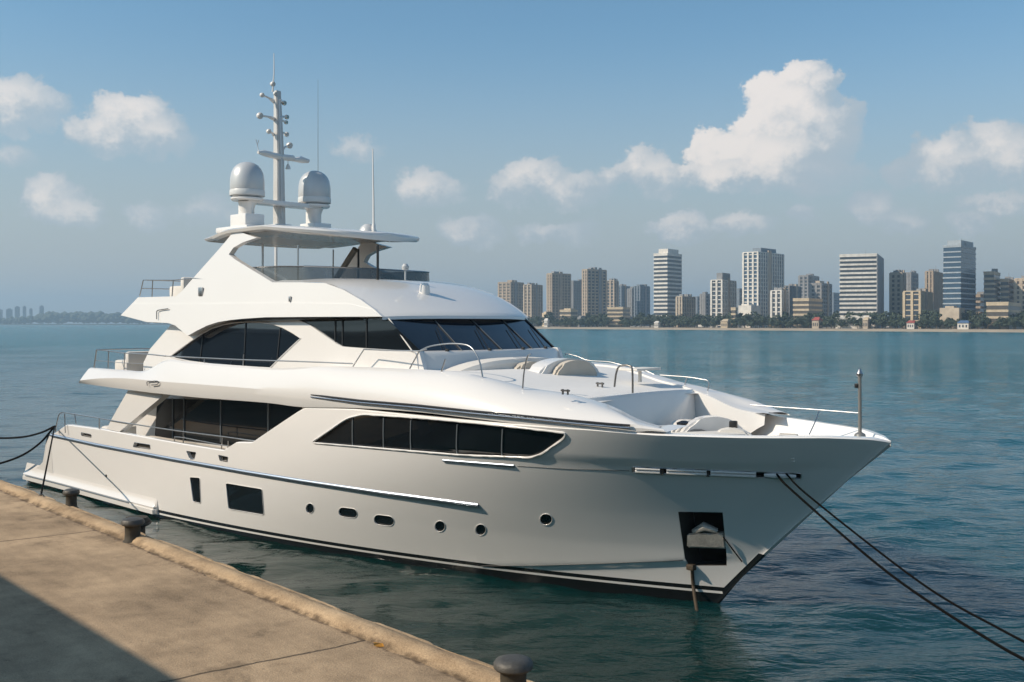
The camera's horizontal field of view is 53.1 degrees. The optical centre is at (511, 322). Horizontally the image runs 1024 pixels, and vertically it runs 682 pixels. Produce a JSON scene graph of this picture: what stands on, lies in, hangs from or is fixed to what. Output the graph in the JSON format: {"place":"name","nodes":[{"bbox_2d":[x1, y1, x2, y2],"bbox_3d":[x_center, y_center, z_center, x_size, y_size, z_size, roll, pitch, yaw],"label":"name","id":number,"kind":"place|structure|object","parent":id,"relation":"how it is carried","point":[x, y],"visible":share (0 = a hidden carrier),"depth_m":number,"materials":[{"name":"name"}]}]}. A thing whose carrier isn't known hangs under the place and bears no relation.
{"place":"outdoors","nodes":[
{"label":"outdoors","id":0,"kind":"place"},
{"bbox_2d":[0,324,171,324],"bbox_3d":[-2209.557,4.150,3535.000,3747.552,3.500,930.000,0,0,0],"label":"shore","id":1,"kind":"structure","parent":0,"point":[85,324],"depth_m":3085.21,"materials":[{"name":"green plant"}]},
{"bbox_2d":[6,308,12,323],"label":"tower","id":2,"kind":"structure","parent":1,"relation":"on","point":[9,312],"depth_m":3444.03,"materials":[{"name":"grey concrete"}]},
{"bbox_2d":[15,306,19,323],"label":"tower","id":3,"kind":"structure","parent":1,"relation":"on","point":[17,311],"depth_m":3445.24,"materials":[{"name":"grey concrete"}]},
{"bbox_2d":[0,311,166,323],"bbox_3d":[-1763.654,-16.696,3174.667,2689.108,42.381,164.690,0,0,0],"label":"treeline","id":4,"kind":"object","parent":1,"relation":"on","point":[77,317],"visible":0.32,"depth_m":3114.44,"materials":[{"name":"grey plant"}]},
{"bbox_2d":[0,490,465,681],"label":"quay","id":5,"kind":"structure","parent":0,"point":[81,603],"depth_m":13.51,"materials":[{"name":"concrete"}]},
{"bbox_2d":[21,499,270,603],"bbox_3d":[-9.021,3.992,20.755,0.203,0.036,16.969,0,0,-42],"label":"grit","id":6,"kind":"object","parent":5,"relation":"on","point":[139,547],"visible":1,"depth_m":18.11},
{"bbox_2d":[0,480,532,681],"bbox_3d":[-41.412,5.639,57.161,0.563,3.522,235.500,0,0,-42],"label":"kerb","id":7,"kind":"structure","parent":5,"relation":"on","point":[430,654],"depth_m":14.49,"materials":[{"name":"concrete"}]},
{"bbox_2d":[63,488,79,507],"bbox_3d":[-9.477,3.805,22.021,0.342,0.490,0.342,0,0,34],"label":"bollard","id":8,"kind":"object","parent":7,"relation":"on","point":[70,494],"visible":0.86,"depth_m":21.92,"materials":[{"name":"metal"}]},
{"bbox_2d":[121,517,144,542],"bbox_3d":[-6.939,3.805,18.732,0.415,0.490,0.415,0,0,-26],"label":"bollard","id":9,"kind":"object","parent":7,"relation":"on","point":[132,525],"visible":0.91,"depth_m":18.60,"materials":[{"name":"metal"}]},
{"bbox_2d":[493,654,532,681],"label":"bollard","id":10,"kind":"object","parent":7,"relation":"on","point":[513,667],"visible":1,"depth_m":10.79,"materials":[{"name":"metal"}]},
{"bbox_2d":[0,325,1023,681],"bbox_3d":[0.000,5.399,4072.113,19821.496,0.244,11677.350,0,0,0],"label":"water","id":11,"kind":"structure","parent":0,"point":[932,497],"depth_m":24.57,"materials":[{"name":"teal liquid"}]},
{"bbox_2d":[23,56,890,610],"bbox_3d":[-4.143,-0.548,27.292,28.940,14.696,6.823,0,0,43],"label":"yacht","id":12,"kind":"object","parent":11,"relation":"on","point":[355,404],"visible":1,"depth_m":22.48,"materials":[{"name":"paint"}]},
{"bbox_2d":[0,426,53,463],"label":"mooring line","id":13,"kind":"object","parent":12,"relation":"attached to","point":[35,446],"visible":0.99,"depth_m":34.02,"materials":[{"name":"fabric"}]},
{"bbox_2d":[0,425,55,438],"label":"mooring line","id":14,"kind":"object","parent":12,"relation":"attached to","point":[46,430],"visible":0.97,"depth_m":36.31,"materials":[{"name":"fabric"}]},
{"bbox_2d":[40,426,54,495],"bbox_3d":[-12.742,3.643,28.175,0.044,0.637,10.802,0,0,-23],"label":"mooring line","id":15,"kind":"object","parent":12,"relation":"attached to","point":[47,461],"visible":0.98,"depth_m":27.07,"materials":[{"name":"fabric"}]},
{"bbox_2d":[102,425,135,433],"bbox_3d":[-11.688,3.650,34.626,0.800,0.600,4.200,0,0,43],"label":"aft deck sofa","id":16,"kind":"object","parent":12,"relation":"on","point":[132,429],"visible":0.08,"depth_m":33.31,"materials":[{"name":"white fabric"}]},
{"bbox_2d":[115,351,148,370],"bbox_3d":[-10.395,1.185,33.146,0.910,0.630,4.700,0,0,43],"label":"deck sofa","id":17,"kind":"object","parent":12,"relation":"on","point":[135,358],"visible":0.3,"depth_m":31.36,"materials":[{"name":"white fabric"}]},
{"bbox_2d":[170,277,193,295],"bbox_3d":[-8.698,-0.975,31.564,0.850,0.750,3.600,0,0,43],"label":"sun deck sofa","id":18,"kind":"object","parent":12,"relation":"on","point":[177,290],"visible":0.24,"depth_m":30.12,"materials":[{"name":"white fabric"}]},
{"bbox_2d":[150,436,224,448],"bbox_3d":[-8.820,3.362,27.767,4.951,0.324,0.296,0,0,43],"label":"railing","id":19,"kind":"object","parent":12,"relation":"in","point":[185,441],"visible":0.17,"depth_m":27.74,"materials":[{"name":"metal"}]},
{"bbox_2d":[190,477,200,502],"bbox_3d":[-8.322,4.402,27.038,0.516,0.708,0.132,0,0,43],"label":"hull window","id":20,"kind":"structure","parent":12,"relation":"in","point":[196,488],"depth_m":27.07,"materials":[{"name":"black glass"}]},
{"bbox_2d":[226,483,263,514],"bbox_3d":[-6.645,4.397,25.573,1.629,0.716,0.214,0,0,41],"label":"hull window","id":21,"kind":"structure","parent":12,"relation":"in","point":[241,498],"depth_m":25.59,"materials":[{"name":"black glass"}]},
{"bbox_2d":[313,414,565,458],"bbox_3d":[-1.831,2.323,20.910,7.181,0.839,0.480,0,0,38],"label":"hull window","id":22,"kind":"structure","parent":12,"relation":"in","point":[372,431],"depth_m":20.55,"materials":[{"name":"black glass"}]},
{"bbox_2d":[776,474,1023,660],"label":"mooring line","id":23,"kind":"object","parent":12,"relation":"attached to","point":[907,586],"visible":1,"depth_m":14.91,"materials":[{"name":"fabric"}]},
{"bbox_2d":[785,473,1023,642],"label":"mooring line","id":24,"kind":"object","parent":12,"relation":"attached to","point":[913,577],"visible":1,"depth_m":15.32,"materials":[{"name":"fabric"}]},
{"bbox_2d":[0,0,1023,323],"label":"sky","id":25,"kind":"structure","parent":0,"point":[524,141],"materials":[{"name":"blue"}]},
{"bbox_2d":[534,325,1023,331],"bbox_3d":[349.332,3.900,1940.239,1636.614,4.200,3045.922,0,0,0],"label":"shore","id":26,"kind":"structure","parent":0,"point":[830,329],"depth_m":724.57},
{"bbox_2d":[498,280,523,311],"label":"tower block","id":27,"kind":"structure","parent":26,"relation":"on","point":[510,291],"depth_m":1173.60,"materials":[{"name":"beige concrete"}]},
{"bbox_2d":[523,283,542,325],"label":"tower block","id":28,"kind":"structure","parent":26,"relation":"on","point":[532,300],"depth_m":1119.91,"materials":[{"name":"beige concrete"}]},
{"bbox_2d":[531,316,541,324],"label":"shore tree","id":29,"kind":"object","parent":26,"relation":"on","point":[535,319],"visible":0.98,"depth_m":992.04,"materials":[{"name":"green plant"}]},
{"bbox_2d":[543,312,555,326],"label":"shore tree","id":30,"kind":"object","parent":26,"relation":"on","point":[549,316],"visible":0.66,"depth_m":1000.40,"materials":[{"name":"green plant"}]},
{"bbox_2d":[542,271,570,326],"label":"tower block","id":31,"kind":"structure","parent":26,"relation":"on","point":[558,291],"depth_m":1071.79,"materials":[{"name":"grey concrete"}]},
{"bbox_2d":[560,308,577,326],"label":"building","id":32,"kind":"structure","parent":26,"relation":"on","point":[569,313],"depth_m":980.21,"materials":[{"name":"beige concrete"}]},
{"bbox_2d":[567,316,576,326],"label":"shore tree","id":33,"kind":"object","parent":26,"relation":"on","point":[573,320],"visible":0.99,"depth_m":946.40,"materials":[{"name":"green plant"}]},
{"bbox_2d":[571,279,581,316],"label":"tower block","id":34,"kind":"structure","parent":26,"relation":"on","point":[576,295],"depth_m":1212.34,"materials":[{"name":"grey concrete"}]},
{"bbox_2d":[584,317,595,324],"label":"shore tree","id":35,"kind":"object","parent":26,"relation":"on","point":[589,321],"visible":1,"depth_m":927.03,"materials":[{"name":"green plant"}]},
{"bbox_2d":[577,267,606,326],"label":"tower block","id":36,"kind":"structure","parent":26,"relation":"on","point":[594,290],"depth_m":1008.00,"materials":[{"name":"grey concrete"}]},
{"bbox_2d":[590,313,606,326],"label":"shore tree","id":37,"kind":"object","parent":26,"relation":"on","point":[598,319],"visible":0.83,"depth_m":945.38,"materials":[{"name":"green plant"}]},
{"bbox_2d":[602,317,613,326],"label":"shore tree","id":38,"kind":"object","parent":26,"relation":"on","point":[607,321],"visible":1,"depth_m":915.72,"materials":[{"name":"green plant"}]},
{"bbox_2d":[607,278,618,325],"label":"tower block","id":39,"kind":"structure","parent":26,"relation":"on","point":[613,292],"depth_m":1078.41,"materials":[{"name":"beige concrete"}]},
{"bbox_2d":[607,307,629,326],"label":"building","id":40,"kind":"structure","parent":26,"relation":"on","point":[614,313],"depth_m":919.75,"materials":[{"name":"beige concrete"}]},
{"bbox_2d":[617,316,625,326],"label":"shore tree","id":41,"kind":"object","parent":26,"relation":"on","point":[621,321],"visible":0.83,"depth_m":912.85,"materials":[{"name":"green plant"}]},
{"bbox_2d":[619,284,629,306],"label":"tower block","id":42,"kind":"structure","parent":26,"relation":"on","point":[623,288],"depth_m":1192.26,"materials":[{"name":"blue glass"}]},
{"bbox_2d":[627,285,633,325],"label":"tower block","id":43,"kind":"structure","parent":26,"relation":"on","point":[630,297],"depth_m":1122.57,"materials":[{"name":"grey glass"}]},
{"bbox_2d":[633,284,649,325],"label":"tower block","id":44,"kind":"structure","parent":26,"relation":"on","point":[642,298],"depth_m":1099.53,"materials":[{"name":"blue glass"}]},
{"bbox_2d":[638,317,648,325],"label":"shore tree","id":45,"kind":"object","parent":26,"relation":"on","point":[643,320],"visible":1,"depth_m":871.14,"materials":[{"name":"green plant"}]},
{"bbox_2d":[654,321,660,327],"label":"shore house","id":46,"kind":"structure","parent":26,"relation":"on","point":[657,324],"depth_m":853.95,"materials":[{"name":"white concrete"}]},
{"bbox_2d":[653,249,681,326],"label":"tower block","id":47,"kind":"structure","parent":26,"relation":"on","point":[667,276],"depth_m":900.63,"materials":[{"name":"white glass"}]},
{"bbox_2d":[665,314,676,326],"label":"shore tree","id":48,"kind":"object","parent":26,"relation":"on","point":[670,317],"visible":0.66,"depth_m":862.84,"materials":[{"name":"green plant"}]},
{"bbox_2d":[674,294,695,327],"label":"tower block","id":49,"kind":"structure","parent":26,"relation":"on","point":[685,304],"depth_m":870.95,"materials":[{"name":"grey concrete"}]},
{"bbox_2d":[686,316,701,327],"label":"shore tree","id":50,"kind":"object","parent":26,"relation":"on","point":[692,318],"visible":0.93,"depth_m":827.90,"materials":[{"name":"green plant"}]},
{"bbox_2d":[690,318,699,325],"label":"shore tree","id":51,"kind":"object","parent":26,"relation":"on","point":[696,321],"visible":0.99,"depth_m":823.96,"materials":[{"name":"green plant"}]},
{"bbox_2d":[693,296,698,325],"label":"tower block","id":52,"kind":"structure","parent":26,"relation":"on","point":[697,304],"depth_m":1042.46,"materials":[{"name":"grey concrete"}]},
{"bbox_2d":[698,291,709,326],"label":"tower block","id":53,"kind":"structure","parent":26,"relation":"on","point":[704,303],"depth_m":956.11,"materials":[{"name":"grey glass"}]},
{"bbox_2d":[700,314,710,327],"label":"shore tree","id":54,"kind":"object","parent":26,"relation":"on","point":[705,318],"visible":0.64,"depth_m":831.45,"materials":[{"name":"green plant"}]},
{"bbox_2d":[714,313,725,324],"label":"shore tree","id":55,"kind":"object","parent":26,"relation":"on","point":[716,320],"visible":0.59,"depth_m":820.65,"materials":[{"name":"green plant"}]},
{"bbox_2d":[710,273,736,326],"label":"tower block","id":56,"kind":"structure","parent":26,"relation":"on","point":[723,293],"depth_m":847.98,"materials":[{"name":"beige concrete"}]},
{"bbox_2d":[720,319,730,327],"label":"shore house","id":57,"kind":"structure","parent":26,"relation":"on","point":[725,323],"depth_m":792.54,"materials":[{"name":"beige concrete"}]},
{"bbox_2d":[731,307,737,327],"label":"building","id":58,"kind":"structure","parent":26,"relation":"on","point":[734,313],"depth_m":801.94,"materials":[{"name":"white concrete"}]},
{"bbox_2d":[737,288,741,325],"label":"tower block","id":59,"kind":"structure","parent":26,"relation":"on","point":[739,296],"depth_m":997.55,"materials":[{"name":"grey glass"}]},
{"bbox_2d":[738,314,753,327],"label":"shore tree","id":60,"kind":"object","parent":26,"relation":"on","point":[747,317],"visible":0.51,"depth_m":797.07,"materials":[{"name":"green plant"}]},
{"bbox_2d":[750,316,760,327],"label":"shore tree","id":61,"kind":"object","parent":26,"relation":"on","point":[753,323],"visible":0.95,"depth_m":771.87,"materials":[{"name":"green plant"}]},
{"bbox_2d":[738,248,783,327],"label":"tower block","id":62,"kind":"structure","parent":26,"relation":"on","point":[762,273],"depth_m":834.53,"materials":[{"name":"beige concrete"}]},
{"bbox_2d":[755,316,768,327],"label":"shore tree","id":63,"kind":"object","parent":26,"relation":"on","point":[763,320],"visible":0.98,"depth_m":766.71,"materials":[{"name":"green plant"}]},
{"bbox_2d":[772,314,782,327],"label":"shore tree","id":64,"kind":"object","parent":26,"relation":"on","point":[779,318],"visible":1,"depth_m":755.71,"materials":[{"name":"green plant"}]},
{"bbox_2d":[768,288,788,327],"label":"tower block","id":65,"kind":"structure","parent":26,"relation":"on","point":[779,301],"depth_m":774.45,"materials":[{"name":"beige concrete"}]},
{"bbox_2d":[784,284,801,326],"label":"tower block","id":66,"kind":"structure","parent":26,"relation":"on","point":[795,290],"depth_m":880.57,"materials":[{"name":"grey concrete"}]},
{"bbox_2d":[791,316,804,327],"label":"shore tree","id":67,"kind":"object","parent":26,"relation":"on","point":[798,319],"visible":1,"depth_m":741.04,"materials":[{"name":"green plant"}]},
{"bbox_2d":[793,298,822,327],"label":"building","id":68,"kind":"structure","parent":26,"relation":"on","point":[802,307],"depth_m":755.72,"materials":[{"name":"beige concrete"}]},
{"bbox_2d":[798,274,818,297],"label":"tower block","id":69,"kind":"structure","parent":26,"relation":"on","point":[805,281],"depth_m":1019.33,"materials":[{"name":"grey concrete"}]},
{"bbox_2d":[802,312,815,327],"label":"shore tree","id":70,"kind":"object","parent":26,"relation":"on","point":[809,314],"visible":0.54,"depth_m":746.40,"materials":[{"name":"green plant"}]},
{"bbox_2d":[812,317,822,327],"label":"shore house","id":71,"kind":"structure","parent":26,"relation":"on","point":[816,321],"depth_m":723.15,"materials":[{"name":"white paint"}]},
{"bbox_2d":[809,281,831,326],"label":"tower block","id":72,"kind":"structure","parent":26,"relation":"on","point":[820,290],"depth_m":855.75,"materials":[{"name":"grey glass"}]},
{"bbox_2d":[824,314,839,327],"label":"shore tree","id":73,"kind":"object","parent":26,"relation":"on","point":[830,323],"visible":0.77,"depth_m":715.74,"materials":[{"name":"green plant"}]},
{"bbox_2d":[826,315,839,324],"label":"shore tree","id":74,"kind":"object","parent":26,"relation":"on","point":[834,320],"visible":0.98,"depth_m":711.95,"materials":[{"name":"green plant"}]},
{"bbox_2d":[832,292,839,313],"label":"tower block","id":75,"kind":"structure","parent":26,"relation":"on","point":[835,301],"depth_m":1265.74,"materials":[{"name":"blue glass"}]},
{"bbox_2d":[848,318,862,328],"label":"shore tree","id":76,"kind":"object","parent":26,"relation":"on","point":[860,322],"visible":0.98,"depth_m":699.83,"materials":[{"name":"green plant"}]},
{"bbox_2d":[847,311,870,320],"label":"shore tree","id":77,"kind":"object","parent":26,"relation":"on","point":[863,313],"visible":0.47,"depth_m":710.11,"materials":[{"name":"green plant"}]},
{"bbox_2d":[836,253,883,328],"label":"tower block","id":78,"kind":"structure","parent":26,"relation":"on","point":[861,282],"depth_m":723.42,"materials":[{"name":"white glass"}]},
{"bbox_2d":[863,317,870,328],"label":"shore house","id":79,"kind":"structure","parent":26,"relation":"on","point":[866,323],"depth_m":690.32,"materials":[{"name":"beige concrete"}]},
{"bbox_2d":[870,314,878,328],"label":"shore tree","id":80,"kind":"object","parent":26,"relation":"on","point":[874,318],"visible":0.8,"depth_m":694.13,"materials":[{"name":"green plant"}]},
{"bbox_2d":[875,313,889,328],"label":"shore tree","id":81,"kind":"object","parent":26,"relation":"on","point":[882,319],"visible":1,"depth_m":685.26,"materials":[{"name":"green plant"}]},
{"bbox_2d":[889,319,899,328],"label":"shore tree","id":82,"kind":"object","parent":26,"relation":"on","point":[893,324],"visible":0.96,"depth_m":677.88,"materials":[{"name":"green plant"}]},
{"bbox_2d":[888,312,901,327],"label":"shore tree","id":83,"kind":"object","parent":26,"relation":"on","point":[892,316],"visible":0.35,"depth_m":696.56,"materials":[{"name":"green plant"}]},
{"bbox_2d":[889,270,905,327],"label":"tower block","id":84,"kind":"structure","parent":26,"relation":"on","point":[897,283],"depth_m":763.40,"materials":[{"name":"grey concrete"}]},
{"bbox_2d":[897,317,909,328],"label":"shore tree","id":85,"kind":"object","parent":26,"relation":"on","point":[903,321],"visible":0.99,"depth_m":670.21,"materials":[{"name":"green plant"}]},
{"bbox_2d":[905,270,917,290],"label":"tower block","id":86,"kind":"structure","parent":26,"relation":"on","point":[912,280],"depth_m":850.19,"materials":[{"name":"grey concrete"}]},
{"bbox_2d":[906,320,917,328],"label":"shore house","id":87,"kind":"structure","parent":26,"relation":"on","point":[911,324],"depth_m":662.27,"materials":[{"name":"white paint"}]},
{"bbox_2d":[903,288,932,328],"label":"building","id":88,"kind":"structure","parent":26,"relation":"on","point":[919,300],"depth_m":682.41,"materials":[{"name":"beige concrete"}]},
{"bbox_2d":[914,310,931,319],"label":"shore tree","id":89,"kind":"object","parent":26,"relation":"on","point":[925,312],"visible":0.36,"depth_m":674.22,"materials":[{"name":"green plant"}]},
{"bbox_2d":[920,315,930,328],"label":"shore tree","id":90,"kind":"object","parent":26,"relation":"on","point":[925,319],"visible":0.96,"depth_m":659.09,"materials":[{"name":"green plant"}]},
{"bbox_2d":[925,269,942,327],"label":"tower block","id":91,"kind":"structure","parent":26,"relation":"on","point":[934,281],"depth_m":760.79,"materials":[{"name":"grey concrete"}]},
{"bbox_2d":[927,312,942,328],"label":"shore tree","id":92,"kind":"object","parent":26,"relation":"on","point":[936,316],"visible":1,"depth_m":652.48,"materials":[{"name":"green plant"}]},
{"bbox_2d":[944,319,953,326],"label":"shore tree","id":93,"kind":"object","parent":26,"relation":"on","point":[948,321],"visible":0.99,"depth_m":645.55,"materials":[{"name":"green plant"}]},
{"bbox_2d":[940,239,975,328],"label":"tower block","id":94,"kind":"structure","parent":26,"relation":"on","point":[959,277],"depth_m":665.66,"materials":[{"name":"blue glass"}]},
{"bbox_2d":[957,320,970,328],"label":"shore house","id":95,"kind":"structure","parent":26,"relation":"on","point":[963,324],"depth_m":632.98,"materials":[{"name":"white paint"}]},
{"bbox_2d":[963,312,977,322],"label":"shore tree","id":96,"kind":"object","parent":26,"relation":"on","point":[970,319],"visible":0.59,"depth_m":653.07,"materials":[{"name":"green plant"}]},
{"bbox_2d":[967,310,986,328],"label":"shore tree","id":97,"kind":"object","parent":26,"relation":"on","point":[978,313],"visible":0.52,"depth_m":654.63,"materials":[{"name":"green plant"}]},
{"bbox_2d":[976,292,983,327],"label":"building","id":98,"kind":"structure","parent":26,"relation":"on","point":[979,302],"depth_m":707.18,"materials":[{"name":"blue glass"}]},
{"bbox_2d":[975,316,988,328],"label":"shore tree","id":99,"kind":"object","parent":26,"relation":"on","point":[980,322],"visible":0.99,"depth_m":625.25,"materials":[{"name":"green plant"}]},
{"bbox_2d":[983,315,995,328],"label":"shore tree","id":100,"kind":"object","parent":26,"relation":"on","point":[989,321],"visible":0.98,"depth_m":623.34,"materials":[{"name":"green plant"}]},
{"bbox_2d":[983,269,1000,327],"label":"tower block","id":101,"kind":"structure","parent":26,"relation":"on","point":[992,285],"depth_m":681.86,"materials":[{"name":"grey glass"}]},
{"bbox_2d":[993,316,1005,328],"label":"shore tree","id":102,"kind":"object","parent":26,"relation":"on","point":[996,324],"visible":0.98,"depth_m":618.57,"materials":[{"name":"green plant"}]},
{"bbox_2d":[986,302,1020,328],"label":"building","id":103,"kind":"structure","parent":26,"relation":"on","point":[995,310],"depth_m":628.07,"materials":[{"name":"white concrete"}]},
{"bbox_2d":[999,318,1008,326],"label":"shore tree","id":104,"kind":"object","parent":26,"relation":"on","point":[1004,324],"visible":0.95,"depth_m":615.87,"materials":[{"name":"green plant"}]},
{"bbox_2d":[1000,277,1013,301],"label":"tower block","id":105,"kind":"structure","parent":26,"relation":"on","point":[1006,289],"depth_m":685.74,"materials":[{"name":"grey glass"}]},
{"bbox_2d":[1008,319,1019,327],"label":"shore tree","id":106,"kind":"object","parent":26,"relation":"on","point":[1012,322],"visible":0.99,"depth_m":609.61,"materials":[{"name":"green plant"}]},
{"bbox_2d":[1014,276,1023,327],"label":"tower block","id":107,"kind":"structure","parent":26,"relation":"on","point":[1018,290],"depth_m":687.19,"materials":[{"name":"beige concrete"}]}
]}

